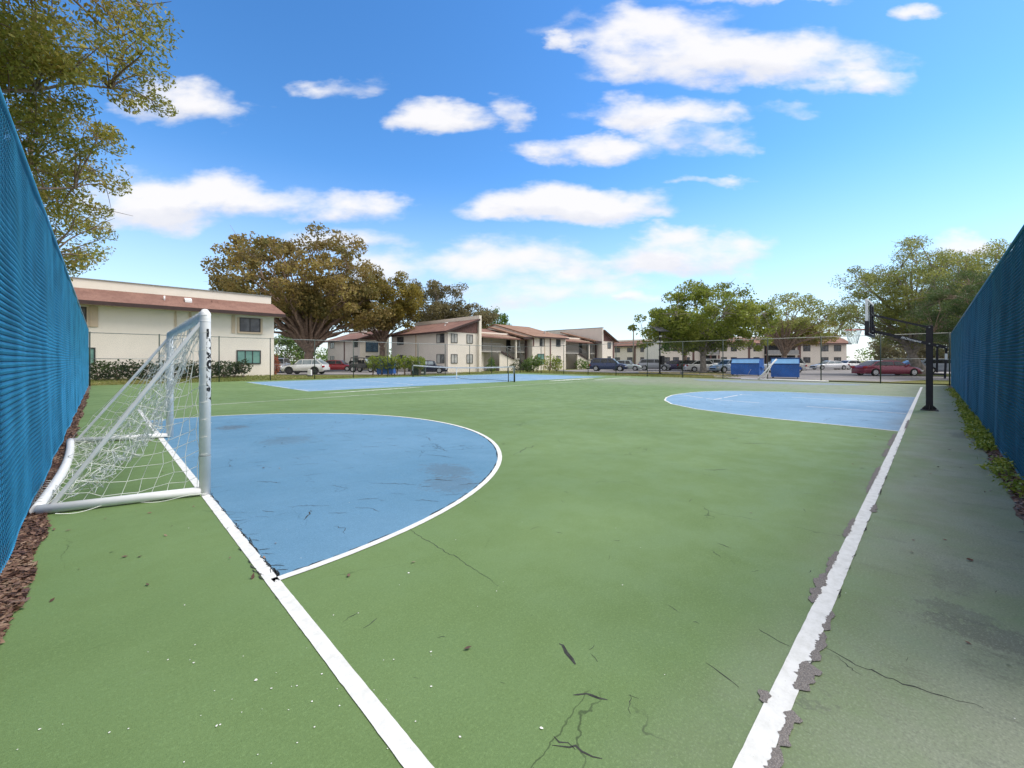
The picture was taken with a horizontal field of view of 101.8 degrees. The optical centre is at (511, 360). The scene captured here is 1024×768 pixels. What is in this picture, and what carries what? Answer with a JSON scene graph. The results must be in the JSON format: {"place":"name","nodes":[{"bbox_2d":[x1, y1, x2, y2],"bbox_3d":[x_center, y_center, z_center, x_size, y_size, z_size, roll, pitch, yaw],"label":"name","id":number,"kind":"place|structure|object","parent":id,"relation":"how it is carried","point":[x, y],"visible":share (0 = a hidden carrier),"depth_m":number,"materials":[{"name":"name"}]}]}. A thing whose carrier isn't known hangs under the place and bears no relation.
{"place":"outdoors","nodes":[
{"label":"outdoors","id":0,"kind":"place"},
{"bbox_2d":[277,369,455,374],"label":"parking lot","id":1,"kind":"structure","parent":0,"point":[333,372],"depth_m":46.20,"materials":[{"name":"grey asphalt"}]},
{"bbox_2d":[274,358,290,372],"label":"parked car","id":2,"kind":"object","parent":1,"relation":"on","point":[283,361],"visible":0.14,"depth_m":48.54,"materials":[{"name":"paint"}]},
{"bbox_2d":[281,359,330,373],"bbox_3d":[-21.789,0.637,43.998,4.510,1.578,2.120,0,0,0],"label":"parked car","id":3,"kind":"object","parent":1,"relation":"on","point":[324,367],"visible":0.94,"depth_m":43.17,"materials":[{"name":"paint"}]},
{"bbox_2d":[326,360,356,370],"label":"parked car","id":4,"kind":"object","parent":1,"relation":"on","point":[343,365],"visible":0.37,"depth_m":56.45,"materials":[{"name":"paint"}]},
{"bbox_2d":[349,357,376,371],"bbox_3d":[-18.185,0.508,51.305,3.910,1.840,1.730,0,0,12],"label":"parked jeep","id":5,"kind":"object","parent":1,"relation":"on","point":[361,366],"visible":0.66,"depth_m":50.74,"materials":[{"name":"paint"}]},
{"bbox_2d":[377,358,396,374],"bbox_3d":[-12.607,0.600,41.880,1.590,1.680,2.160,0,0,-5],"label":"dumpster","id":6,"kind":"object","parent":1,"relation":"on","point":[392,371],"visible":0.52,"depth_m":40.95,"materials":[{"name":"blue paint"}]},
{"bbox_2d":[408,360,447,372],"bbox_3d":[-9.511,0.697,47.285,4.360,1.458,2.120,0,0,-6],"label":"parked car","id":7,"kind":"object","parent":1,"relation":"on","point":[430,363],"visible":0.5,"depth_m":46.52,"materials":[{"name":"paint"}]},
{"bbox_2d":[1,361,950,419],"bbox_3d":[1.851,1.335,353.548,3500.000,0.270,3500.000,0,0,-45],"label":"lawn","id":8,"kind":"structure","parent":0,"point":[191,380],"depth_m":32.11,"materials":[{"name":"green plant"}]},
{"bbox_2d":[0,386,90,643],"bbox_3d":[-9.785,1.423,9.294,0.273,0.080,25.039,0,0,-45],"label":"leaf litter","id":9,"kind":"object","parent":8,"relation":"on","point":[30,543],"visible":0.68,"depth_m":3.03,"materials":[{"name":"brown plant"}]},
{"bbox_2d":[0,88,88,572],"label":"windscreen fence","id":10,"kind":"object","parent":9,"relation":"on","point":[44,356],"visible":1,"depth_m":3.99,"materials":[{"name":"blue fabric"}]},
{"bbox_2d":[0,0,184,280],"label":"shade tree","id":11,"kind":"object","parent":8,"relation":"on","point":[40,58],"visible":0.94,"depth_m":9.71,"materials":[{"name":"green plant"}]},
{"bbox_2d":[91,359,233,379],"bbox_3d":[-23.649,0.610,28.539,7.846,1.495,1.277,0,0,-45],"label":"hedge","id":12,"kind":"object","parent":8,"relation":"on","point":[123,370],"visible":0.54,"depth_m":27.43,"materials":[{"name":"green plant"}]},
{"bbox_2d":[70,277,285,378],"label":"apartment building","id":13,"kind":"structure","parent":8,"relation":"on","point":[132,310],"depth_m":29.34,"materials":[{"name":"beige paint"}]},
{"bbox_2d":[81,307,88,326],"bbox_3d":[-27.380,-2.785,26.161,1.080,1.250,0.088,0,0,-45],"label":"window","id":14,"kind":"structure","parent":13,"relation":"in","point":[85,310],"depth_m":26.46,"materials":[{"name":"grey glass"}]},
{"bbox_2d":[91,348,95,364],"bbox_3d":[-27.284,-0.290,26.277,1.380,1.100,0.058,0,0,-45],"label":"window","id":15,"kind":"structure","parent":13,"relation":"in","point":[93,350],"depth_m":26.71,"materials":[{"name":"green glass"}]},
{"bbox_2d":[237,350,260,363],"bbox_3d":[-20.719,-0.280,32.773,1.650,1.080,0.058,0,0,-45],"label":"window","id":16,"kind":"structure","parent":13,"relation":"in","point":[255,354],"depth_m":32.84,"materials":[{"name":"teal glass"}]},
{"bbox_2d":[237,317,262,333],"bbox_3d":[-20.656,-2.740,32.815,1.720,1.240,0.088,0,0,-45],"label":"window","id":17,"kind":"structure","parent":13,"relation":"in","point":[244,325],"depth_m":32.81,"materials":[{"name":"glass"}]},
{"bbox_2d":[227,359,253,376],"bbox_3d":[-20.613,0.590,31.559,1.798,1.529,1.154,0,0,-45],"label":"round bush","id":18,"kind":"object","parent":8,"relation":"on","point":[239,367],"visible":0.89,"depth_m":31.39,"materials":[{"name":"green plant"}]},
{"bbox_2d":[274,353,280,374],"bbox_3d":[-22.839,0.342,40.012,1.150,2.127,1.411,0,0,-45],"label":"croton bush","id":19,"kind":"object","parent":8,"relation":"on","point":[276,366],"visible":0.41,"depth_m":39.96,"materials":[{"name":"brown plant"}]},
{"bbox_2d":[274,331,318,364],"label":"background tree","id":20,"kind":"object","parent":8,"relation":"on","point":[281,342],"visible":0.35,"depth_m":74.72,"materials":[{"name":"green plant"}]},
{"bbox_2d":[200,221,397,358],"bbox_3d":[-27.474,-7.872,55.127,22.675,18.923,22.236,0,0,-45],"label":"ficus tree","id":21,"kind":"object","parent":8,"relation":"on","point":[317,308],"visible":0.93,"depth_m":51.25,"materials":[{"name":"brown plant"}]},
{"bbox_2d":[323,328,388,363],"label":"apartment building","id":22,"kind":"structure","parent":8,"relation":"on","point":[345,353],"depth_m":73.99,"materials":[{"name":"paint"}]},
{"bbox_2d":[366,341,377,351],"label":"window","id":23,"kind":"structure","parent":22,"relation":"in","point":[373,344],"depth_m":72.54,"materials":[{"name":"blue glass"}]},
{"bbox_2d":[336,270,427,357],"bbox_3d":[-18.667,-5.755,61.192,12.163,14.691,12.825,0,0,-45],"label":"golden tree","id":24,"kind":"object","parent":8,"relation":"on","point":[409,304],"visible":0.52,"depth_m":59.69,"materials":[{"name":"brown plant"}]},
{"bbox_2d":[365,354,425,375],"bbox_3d":[-11.429,0.435,40.968,6.017,2.132,1.562,0,0,-2],"label":"hedge","id":25,"kind":"object","parent":8,"relation":"on","point":[404,365],"visible":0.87,"depth_m":40.74,"materials":[{"name":"green plant"}]},
{"bbox_2d":[88,371,740,385],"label":"grass tufts","id":26,"kind":"object","parent":8,"relation":"on","point":[579,373],"visible":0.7,"depth_m":37.04,"materials":[{"name":"green plant"}]},
{"bbox_2d":[414,367,425,374],"bbox_3d":[-9.467,1.085,42.123,1.500,0.770,0.960,0,0,-8],"label":"utility box","id":27,"kind":"object","parent":8,"relation":"on","point":[423,372],"visible":0.41,"depth_m":41.70,"materials":[{"name":"green metal"}]},
{"bbox_2d":[403,279,499,327],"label":"bare tree","id":28,"kind":"object","parent":8,"relation":"on","point":[438,308],"visible":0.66,"depth_m":71.22,"materials":[{"name":"plant"}]},
{"bbox_2d":[486,357,496,371],"bbox_3d":[-2.713,0.514,55.404,1.911,1.981,1.180,0,0,-45],"label":"bush","id":29,"kind":"object","parent":8,"relation":"on","point":[489,364],"visible":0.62,"depth_m":55.22,"materials":[{"name":"green plant"}]},
{"bbox_2d":[482,306,511,328],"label":"tree","id":30,"kind":"object","parent":8,"relation":"on","point":[503,318],"visible":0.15,"depth_m":83.97,"materials":[{"name":"green plant"}]},
{"bbox_2d":[387,315,618,371],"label":"apartment building","id":31,"kind":"structure","parent":8,"relation":"on","point":[461,332],"depth_m":61.27,"materials":[{"name":"paint"}]},
{"bbox_2d":[397,337,403,344],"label":"window","id":32,"kind":"structure","parent":31,"relation":"in","point":[400,340],"depth_m":60.21,"materials":[{"name":"black glass"}]},
{"bbox_2d":[436,334,443,342],"bbox_3d":[-9.148,-2.840,53.130,0.058,1.160,1.700,0,0,-45],"label":"window","id":33,"kind":"structure","parent":31,"relation":"in","point":[439,337],"depth_m":53.20,"materials":[{"name":"grey glass"}]},
{"bbox_2d":[436,354,443,362],"bbox_3d":[-9.148,-0.240,53.130,0.058,1.160,1.700,0,0,-45],"label":"window","id":34,"kind":"structure","parent":31,"relation":"in","point":[441,360],"depth_m":53.12,"materials":[{"name":"grey glass"}]},
{"bbox_2d":[451,333,457,342],"bbox_3d":[-7.304,-2.840,52.661,1.000,1.160,0.058,0,0,-45],"label":"window","id":35,"kind":"structure","parent":31,"relation":"in","point":[454,337],"depth_m":52.66,"materials":[{"name":"grey glass"}]},
{"bbox_2d":[451,354,457,362],"bbox_3d":[-7.304,-0.240,52.661,1.000,1.160,0.058,0,0,-45],"label":"window","id":36,"kind":"structure","parent":31,"relation":"in","point":[454,358],"depth_m":52.66,"materials":[{"name":"grey glass"}]},
{"bbox_2d":[467,334,472,342],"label":"window","id":37,"kind":"structure","parent":31,"relation":"in","point":[469,337],"depth_m":54.40,"materials":[{"name":"grey glass"}]},
{"bbox_2d":[467,354,472,362],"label":"window","id":38,"kind":"structure","parent":31,"relation":"in","point":[471,361],"depth_m":54.29,"materials":[{"name":"grey glass"}]},
{"bbox_2d":[506,340,510,351],"bbox_3d":[-0.560,-2.275,63.831,0.900,1.770,0.050,0,0,-45],"label":"door","id":39,"kind":"structure","parent":31,"relation":"in","point":[508,342],"depth_m":63.81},
{"bbox_2d":[538,354,543,363],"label":"window","id":40,"kind":"structure","parent":31,"relation":"in","point":[542,355],"depth_m":64.33,"materials":[{"name":"teal glass"}]},
{"bbox_2d":[540,338,544,345],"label":"window","id":41,"kind":"structure","parent":31,"relation":"in","point":[542,341],"depth_m":64.50,"materials":[{"name":"grey glass"}]},
{"bbox_2d":[556,339,560,346],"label":"window","id":42,"kind":"structure","parent":31,"relation":"in","point":[558,342],"depth_m":67.21,"materials":[{"name":"grey glass"}]},
{"bbox_2d":[510,360,521,370],"bbox_3d":[0.719,0.721,58.353,1.872,1.572,2.021,0,0,-45],"label":"bush","id":43,"kind":"object","parent":8,"relation":"on","point":[517,365],"visible":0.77,"depth_m":58.23,"materials":[{"name":"green plant"}]},
{"bbox_2d":[521,354,542,371],"bbox_3d":[2.683,0.336,53.770,2.463,2.353,2.575,0,0,-45],"label":"bush","id":44,"kind":"object","parent":8,"relation":"on","point":[534,363],"visible":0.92,"depth_m":53.45,"materials":[{"name":"green plant"}]},
{"bbox_2d":[541,355,561,370],"bbox_3d":[5.343,0.288,56.592,2.881,2.430,3.008,0,0,-45],"label":"bush","id":45,"kind":"object","parent":8,"relation":"on","point":[557,364],"visible":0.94,"depth_m":56.32,"materials":[{"name":"green plant"}]},
{"bbox_2d":[574,358,589,368],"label":"bush","id":46,"kind":"object","parent":8,"relation":"on","point":[585,366],"visible":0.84,"depth_m":70.08,"materials":[{"name":"green plant"}]},
{"bbox_2d":[275,346,901,363],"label":"tree line","id":47,"kind":"object","parent":8,"relation":"on","point":[325,357],"visible":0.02,"depth_m":125.03,"materials":[{"name":"green plant"}]},
{"bbox_2d":[614,339,651,365],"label":"apartment building","id":48,"kind":"structure","parent":8,"relation":"on","point":[620,353],"depth_m":107.47,"materials":[{"name":"beige paint"}]},
{"bbox_2d":[628,279,784,372],"bbox_3d":[22.392,-4.068,47.767,14.423,11.317,14.641,0,0,-45],"label":"green tree","id":49,"kind":"object","parent":8,"relation":"on","point":[734,319],"visible":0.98,"depth_m":45.69,"materials":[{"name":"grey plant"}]},
{"bbox_2d":[644,336,850,366],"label":"apartment building","id":50,"kind":"structure","parent":8,"relation":"on","point":[836,352],"depth_m":92.00,"materials":[{"name":"beige paint"}]},
{"bbox_2d":[803,345,809,350],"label":"window","id":51,"kind":"structure","parent":50,"relation":"in","point":[805,348],"depth_m":91.97,"materials":[{"name":"grey glass"}]},
{"bbox_2d":[803,357,809,362],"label":"window","id":52,"kind":"structure","parent":50,"relation":"in","point":[804,358],"depth_m":91.97,"materials":[{"name":"grey glass"}]},
{"bbox_2d":[822,345,828,350],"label":"window","id":53,"kind":"structure","parent":50,"relation":"in","point":[825,347],"depth_m":91.97,"materials":[{"name":"grey glass"}]},
{"bbox_2d":[834,345,840,350],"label":"window","id":54,"kind":"structure","parent":50,"relation":"in","point":[836,347],"depth_m":91.97,"materials":[{"name":"grey glass"}]},
{"bbox_2d":[761,317,841,349],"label":"brown tree","id":55,"kind":"object","parent":8,"relation":"on","point":[813,342],"visible":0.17,"depth_m":68.60,"materials":[{"name":"green plant"}]},
{"bbox_2d":[752,292,861,357],"bbox_3d":[43.223,-4.725,65.843,18.564,12.630,16.545,0,0,-3],"label":"umbrella tree","id":56,"kind":"object","parent":8,"relation":"on","point":[801,323],"visible":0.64,"depth_m":63.37,"materials":[{"name":"green plant"}]},
{"bbox_2d":[893,342,950,361],"bbox_3d":[65.814,-2.105,63.757,10.670,7.390,11.412,0,0,-45],"label":"background tree","id":57,"kind":"object","parent":8,"relation":"on","point":[920,352],"visible":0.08,"depth_m":62.81,"materials":[{"name":"green plant"}]},
{"bbox_2d":[898,269,992,356],"bbox_3d":[35.438,-2.861,31.549,9.222,8.901,9.304,0,0,-45],"label":"weeping pine","id":58,"kind":"object","parent":8,"relation":"on","point":[951,308],"visible":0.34,"depth_m":31.83,"materials":[{"name":"green plant"}]},
{"bbox_2d":[947,386,1023,524],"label":"litter bed","id":59,"kind":"object","parent":8,"relation":"on","point":[1017,514],"visible":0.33,"depth_m":4.27,"materials":[{"name":"brown plant"}]},
{"bbox_2d":[943,387,1023,497],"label":"weeds","id":60,"kind":"object","parent":59,"relation":"on","point":[984,439],"visible":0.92,"depth_m":6.81,"materials":[{"name":"green plant"}]},
{"bbox_2d":[951,225,1023,479],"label":"windscreen fence","id":61,"kind":"object","parent":59,"relation":"on","point":[987,358],"visible":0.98,"depth_m":6.59,"materials":[{"name":"blue fabric"}]},
{"bbox_2d":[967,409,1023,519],"bbox_3d":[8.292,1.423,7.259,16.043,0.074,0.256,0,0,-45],"label":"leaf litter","id":62,"kind":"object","parent":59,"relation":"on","point":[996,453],"visible":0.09,"depth_m":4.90,"materials":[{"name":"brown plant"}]},
{"bbox_2d":[0,373,1023,767],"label":"court","id":63,"kind":"object","parent":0,"point":[620,469],"visible":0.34,"depth_m":2.44,"materials":[{"name":"green paint"}]},
{"bbox_2d":[29,309,211,514],"bbox_3d":[-5.445,0.445,5.868,1.456,1.998,5.137,0,0,-45],"label":"soccer goal","id":64,"kind":"object","parent":63,"relation":"on","point":[200,321],"visible":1,"depth_m":4.43,"materials":[{"name":"white metal"}]},
{"bbox_2d":[138,410,433,767],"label":"white line","id":65,"kind":"object","parent":63,"relation":"on","point":[404,748],"visible":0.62,"depth_m":2.01,"materials":[{"name":"paint"}]},
{"bbox_2d":[89,332,519,385],"bbox_3d":[-11.644,-0.085,36.311,35.497,3.150,0.064,0,0,-45],"label":"chain link fence","id":66,"kind":"object","parent":63,"relation":"on","point":[90,367],"visible":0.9,"depth_m":31.11,"materials":[{"name":"grey metal"}]},
{"bbox_2d":[150,413,497,575],"bbox_3d":[-3.442,1.438,8.056,4.852,0.001,10.242,0,0,-45],"label":"blue goal area","id":67,"kind":"object","parent":63,"relation":"on","point":[291,538],"visible":0.88,"depth_m":5.30,"materials":[{"name":"paint"}]},
{"bbox_2d":[160,413,501,581],"bbox_3d":[-3.431,1.435,8.071,4.882,0.001,10.304,0,0,-45],"label":"white line","id":68,"kind":"object","parent":67,"relation":"on","point":[382,539],"visible":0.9,"depth_m":3.66,"materials":[{"name":"paint"}]},
{"bbox_2d":[180,378,627,406],"bbox_3d":[-0.266,1.436,23.513,0.096,0.001,31.110,0,0,44],"label":"white line","id":69,"kind":"object","parent":63,"relation":"on","point":[357,395],"visible":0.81,"depth_m":16.90,"materials":[{"name":"paint"}]},
{"bbox_2d":[248,374,596,390],"bbox_3d":[-4.676,1.438,32.377,25.121,0.001,11.828,0,0,-45],"label":"tennis court","id":70,"kind":"object","parent":63,"relation":"on","point":[325,385],"visible":0.84,"depth_m":28.68,"materials":[{"name":"blue paint"}]},
{"bbox_2d":[412,365,514,381],"bbox_3d":[-4.355,0.890,32.445,0.207,1.100,12.869,0,0,-45],"label":"tennis net","id":71,"kind":"object","parent":70,"relation":"on","point":[508,367],"visible":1,"depth_m":31.75,"materials":[{"name":"fabric"}]},
{"bbox_2d":[38,547,1014,761],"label":"pale specks","id":72,"kind":"object","parent":63,"relation":"on","point":[256,679],"visible":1,"depth_m":1.73,"materials":[{"name":"white"}]},
{"bbox_2d":[50,433,1023,663],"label":"stray leaves","id":73,"kind":"object","parent":63,"relation":"on","point":[252,577],"visible":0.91,"depth_m":3.03,"materials":[{"name":"brown plant"}]},
{"bbox_2d":[192,390,982,767],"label":"paint cracks","id":74,"kind":"object","parent":63,"relation":"on","point":[276,572],"visible":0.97,"depth_m":2.85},
{"bbox_2d":[521,332,950,385],"bbox_3d":[13.203,-0.085,36.417,0.066,3.150,34.704,0,0,-45],"label":"chain link fence","id":75,"kind":"object","parent":63,"relation":"on","point":[821,362],"visible":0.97,"depth_m":30.68,"materials":[{"name":"grey metal"}]},
{"bbox_2d":[694,379,867,384],"bbox_3d":[16.869,1.438,27.526,3.112,0.001,10.200,0,0,-45],"label":"blue goal area","id":76,"kind":"object","parent":63,"relation":"on","point":[771,382],"visible":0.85,"depth_m":27.37,"materials":[{"name":"paint"}]},
{"bbox_2d":[741,359,828,381],"bbox_3d":[19.313,0.646,29.700,0.442,1.598,5.350,0,0,-45],"label":"goal frame","id":77,"kind":"object","parent":63,"relation":"on","point":[769,367],"visible":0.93,"depth_m":30.10,"materials":[{"name":"white metal"}]},
{"bbox_2d":[666,391,914,430],"bbox_3d":[9.352,1.438,14.977,11.264,0.001,7.256,0,0,-45],"label":"blue key","id":78,"kind":"object","parent":63,"relation":"on","point":[783,405],"visible":0.97,"depth_m":13.04,"materials":[{"name":"paint"}]},
{"bbox_2d":[664,391,901,430],"bbox_3d":[9.336,1.436,14.991,11.315,0.001,7.284,0,0,-45],"label":"white line","id":79,"kind":"object","parent":78,"relation":"on","point":[765,417],"visible":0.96,"depth_m":11.09,"materials":[{"name":"paint"}]},
{"bbox_2d":[732,387,922,767],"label":"white line","id":80,"kind":"object","parent":63,"relation":"on","point":[761,741],"visible":1,"depth_m":2.10,"materials":[{"name":"paint"}]},
{"bbox_2d":[758,420,908,767],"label":"asphalt chips","id":81,"kind":"object","parent":63,"relation":"on","point":[807,672],"visible":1,"depth_m":1.93,"materials":[{"name":"grey asphalt"}]},
{"bbox_2d":[844,299,948,410],"bbox_3d":[11.347,-0.203,12.546,1.723,3.285,2.180,0,0,-19],"label":"basketball hoop","id":82,"kind":"object","parent":63,"relation":"on","point":[870,331],"visible":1,"depth_m":12.06,"materials":[{"name":"metal"}]},
{"bbox_2d":[0,0,1023,360],"label":"sky","id":83,"kind":"structure","parent":0,"point":[572,164],"materials":[{"name":"blue"}]},
{"bbox_2d":[633,323,633,363],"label":"utility pole","id":84,"kind":"object","parent":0,"point":[633,345],"visible":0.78,"depth_m":89.89,"materials":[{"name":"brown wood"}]},
{"bbox_2d":[554,367,950,383],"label":"parking lot","id":85,"kind":"structure","parent":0,"point":[838,375],"depth_m":39.98,"materials":[{"name":"grey asphalt"}]},
{"bbox_2d":[589,358,627,370],"bbox_3d":[13.239,0.537,56.995,5.060,1.778,2.270,0,0,22],"label":"parked car","id":86,"kind":"object","parent":85,"relation":"on","point":[613,363],"visible":0.96,"depth_m":56.27,"materials":[{"name":"paint"}]},
{"bbox_2d":[614,360,642,370],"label":"parked car","id":87,"kind":"object","parent":85,"relation":"on","point":[628,363],"visible":0.52,"depth_m":59.13,"materials":[{"name":"paint"}]},
{"bbox_2d":[638,359,670,370],"bbox_3d":[20.610,0.587,60.209,4.560,1.678,2.170,0,0,22],"label":"parked car","id":88,"kind":"object","parent":85,"relation":"on","point":[652,365],"visible":0.75,"depth_m":59.52,"materials":[{"name":"paint"}]},
{"bbox_2d":[650,326,668,373],"bbox_3d":[16.349,-1.195,46.004,1.560,5.270,1.240,0,0,-25],"label":"solar lamp post","id":89,"kind":"object","parent":85,"relation":"on","point":[660,329],"visible":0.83,"depth_m":45.94,"materials":[{"name":"black metal"}]},
{"bbox_2d":[663,360,687,370],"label":"parked car","id":90,"kind":"object","parent":85,"relation":"on","point":[673,362],"visible":0.34,"depth_m":58.48,"materials":[{"name":"paint"}]},
{"bbox_2d":[647,311,720,359],"bbox_3d":[25.517,-3.227,61.618,10.765,9.633,10.621,0,0,-32],"label":"car park tree","id":91,"kind":"object","parent":85,"relation":"on","point":[665,345],"visible":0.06,"depth_m":61.81,"materials":[{"name":"green plant"}]},
{"bbox_2d":[677,360,693,370],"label":"parked car","id":92,"kind":"object","parent":85,"relation":"on","point":[679,365],"visible":0.23,"depth_m":56.09,"materials":[{"name":"paint"}]},
{"bbox_2d":[683,360,718,371],"bbox_3d":[24.676,0.677,53.541,4.660,1.498,2.140,0,0,8],"label":"parked car","id":93,"kind":"object","parent":85,"relation":"on","point":[692,366],"visible":0.55,"depth_m":52.88,"materials":[{"name":"paint"}]},
{"bbox_2d":[706,359,725,364],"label":"parked car","id":94,"kind":"object","parent":85,"relation":"on","point":[715,361],"visible":0.02,"depth_m":56.29,"materials":[{"name":"paint"}]},
{"bbox_2d":[708,360,731,372],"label":"parked car","id":95,"kind":"object","parent":85,"relation":"on","point":[717,368],"visible":0.52,"depth_m":48.65,"materials":[{"name":"paint"}]},
{"bbox_2d":[730,358,764,375],"bbox_3d":[22.341,0.600,39.497,1.597,1.680,2.680,0,0,-45],"label":"dumpster","id":96,"kind":"object","parent":85,"relation":"on","point":[738,369],"visible":0.83,"depth_m":38.87,"materials":[{"name":"blue paint"}]},
{"bbox_2d":[770,358,800,378],"bbox_3d":[22.346,0.600,34.027,2.180,1.680,1.590,0,0,34],"label":"dumpster","id":97,"kind":"object","parent":85,"relation":"on","point":[777,366],"visible":0.77,"depth_m":33.39,"materials":[{"name":"blue paint"}]},
{"bbox_2d":[764,358,806,371],"bbox_3d":[32.578,0.527,50.247,4.760,1.798,2.220,0,0,10],"label":"parked car","id":98,"kind":"object","parent":85,"relation":"on","point":[803,365],"visible":0.23,"depth_m":49.12,"materials":[{"name":"paint"}]},
{"bbox_2d":[809,361,849,369],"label":"parked car","id":99,"kind":"object","parent":85,"relation":"on","point":[831,364],"visible":0.88,"depth_m":65.47,"materials":[{"name":"paint"}]},
{"bbox_2d":[840,360,860,369],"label":"parked car","id":100,"kind":"object","parent":85,"relation":"on","point":[854,363],"visible":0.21,"depth_m":66.55,"materials":[{"name":"paint"}]},
{"bbox_2d":[788,379,950,383],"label":"grass verge","id":101,"kind":"object","parent":85,"relation":"on","point":[934,381],"depth_m":28.02,"materials":[{"name":"green plant"}]},
{"bbox_2d":[850,360,923,375],"bbox_3d":[35.705,0.702,39.694,5.460,1.448,2.170,0,0,0],"label":"parked car","id":102,"kind":"object","parent":85,"relation":"on","point":[867,368],"visible":0.94,"depth_m":38.86,"materials":[{"name":"paint"}]},
{"bbox_2d":[867,334,925,359],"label":"background tree","id":103,"kind":"object","parent":85,"relation":"on","point":[892,350],"visible":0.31,"depth_m":74.73,"materials":[{"name":"green plant"}]},
{"bbox_2d":[883,358,924,361],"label":"board fence","id":104,"kind":"object","parent":85,"relation":"on","point":[896,359],"visible":0.07,"depth_m":71.77,"materials":[{"name":"brown wood"}]},
{"bbox_2d":[901,374,950,375],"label":"grass island","id":105,"kind":"structure","parent":85,"relation":"on","point":[925,375],"depth_m":38.91,"materials":[{"name":"green plant"}]},
{"bbox_2d":[815,235,1010,374],"bbox_3d":[42.183,-5.664,41.608,19.560,14.508,12.484,0,0,0],"label":"feathery tree","id":106,"kind":"object","parent":105,"relation":"on","point":[902,294],"visible":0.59,"depth_m":41.09,"materials":[{"name":"green plant"}]},
{"bbox_2d":[922,359,950,372],"bbox_3d":[47.757,0.617,45.571,4.660,1.618,2.170,0,0,40],"label":"parked car","id":107,"kind":"object","parent":85,"relation":"on","point":[940,363],"visible":0.1,"depth_m":45.36,"materials":[{"name":"paint"}]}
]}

